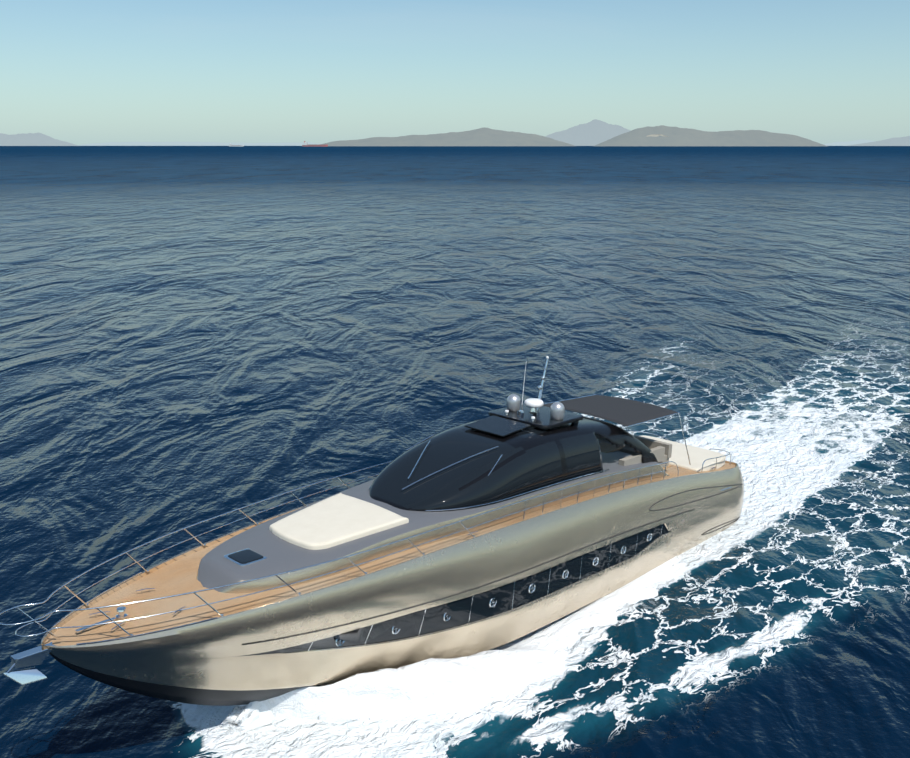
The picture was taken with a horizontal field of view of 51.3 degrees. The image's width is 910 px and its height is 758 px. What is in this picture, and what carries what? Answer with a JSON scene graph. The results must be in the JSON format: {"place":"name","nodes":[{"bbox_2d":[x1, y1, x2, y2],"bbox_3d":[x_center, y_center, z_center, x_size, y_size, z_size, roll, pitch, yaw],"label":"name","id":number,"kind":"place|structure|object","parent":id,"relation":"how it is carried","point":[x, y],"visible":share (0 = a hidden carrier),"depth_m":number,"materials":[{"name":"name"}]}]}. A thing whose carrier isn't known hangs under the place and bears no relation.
{"place":"outdoors","nodes":[
{"label":"outdoors","id":0,"kind":"place"},
{"bbox_2d":[0,133,77,145],"bbox_3d":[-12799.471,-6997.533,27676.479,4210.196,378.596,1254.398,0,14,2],"label":"island","id":1,"kind":"structure","parent":0,"point":[33,139],"depth_m":27276.76,"materials":[{"name":"grey stone"}]},
{"bbox_2d":[78,142,319,145],"bbox_3d":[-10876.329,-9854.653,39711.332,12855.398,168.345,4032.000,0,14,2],"label":"distant island","id":2,"kind":"structure","parent":0,"point":[184,144],"depth_m":38392.46,"materials":[{"name":"grey stone"}]},
{"bbox_2d":[324,127,573,145],"bbox_3d":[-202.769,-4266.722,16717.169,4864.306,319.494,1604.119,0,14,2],"label":"island","id":3,"kind":"structure","parent":0,"point":[484,136],"depth_m":16266.19,"materials":[{"name":"grey stone"}]},
{"bbox_2d":[0,146,909,757],"bbox_3d":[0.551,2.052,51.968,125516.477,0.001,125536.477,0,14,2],"label":"sea","id":4,"kind":"structure","parent":0,"point":[192,334],"depth_m":60.69,"materials":[{"name":"liquid"}]},
{"bbox_2d":[229,143,243,146],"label":"cargo ship","id":5,"kind":"object","parent":4,"relation":"on","point":[231,145],"visible":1,"depth_m":12695.61},
{"bbox_2d":[302,141,327,146],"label":"cargo ship","id":6,"kind":"object","parent":4,"relation":"on","point":[306,144],"visible":1,"depth_m":12171.33},
{"bbox_2d":[0,356,743,731],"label":"motor yacht","id":7,"kind":"object","parent":4,"relation":"on","point":[426,574],"visible":0.98,"depth_m":25.54,"materials":[{"name":"silver metal"}]},
{"bbox_2d":[0,0,909,144],"label":"sky","id":8,"kind":"structure","parent":0,"point":[77,72],"materials":[{"name":"blue"}]},
{"bbox_2d":[545,119,630,145],"bbox_3d":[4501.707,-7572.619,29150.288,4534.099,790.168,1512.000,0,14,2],"label":"island","id":9,"kind":"structure","parent":0,"point":[594,132],"depth_m":28786.61,"materials":[{"name":"grey stone"}]},
{"bbox_2d":[595,125,825,145],"bbox_3d":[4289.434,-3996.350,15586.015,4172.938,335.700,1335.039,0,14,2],"label":"island","id":10,"kind":"structure","parent":0,"point":[677,136],"depth_m":15228.49,"materials":[{"name":"grey stone"}]},
{"bbox_2d":[646,134,667,136],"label":"island quarry","id":11,"kind":"structure","parent":10,"relation":"attached to","point":[655,135],"depth_m":15223.81,"materials":[{"name":"grey stone"}]},
{"bbox_2d":[823,140,874,145],"bbox_3d":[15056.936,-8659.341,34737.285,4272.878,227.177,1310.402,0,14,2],"label":"island","id":12,"kind":"structure","parent":0,"point":[847,143],"depth_m":34403.77,"materials":[{"name":"grey stone"}]},
{"bbox_2d":[848,136,909,145],"bbox_3d":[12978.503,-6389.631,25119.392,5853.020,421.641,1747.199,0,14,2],"label":"island","id":13,"kind":"structure","parent":0,"point":[901,141],"depth_m":24639.75,"materials":[{"name":"grey stone"}]}
]}

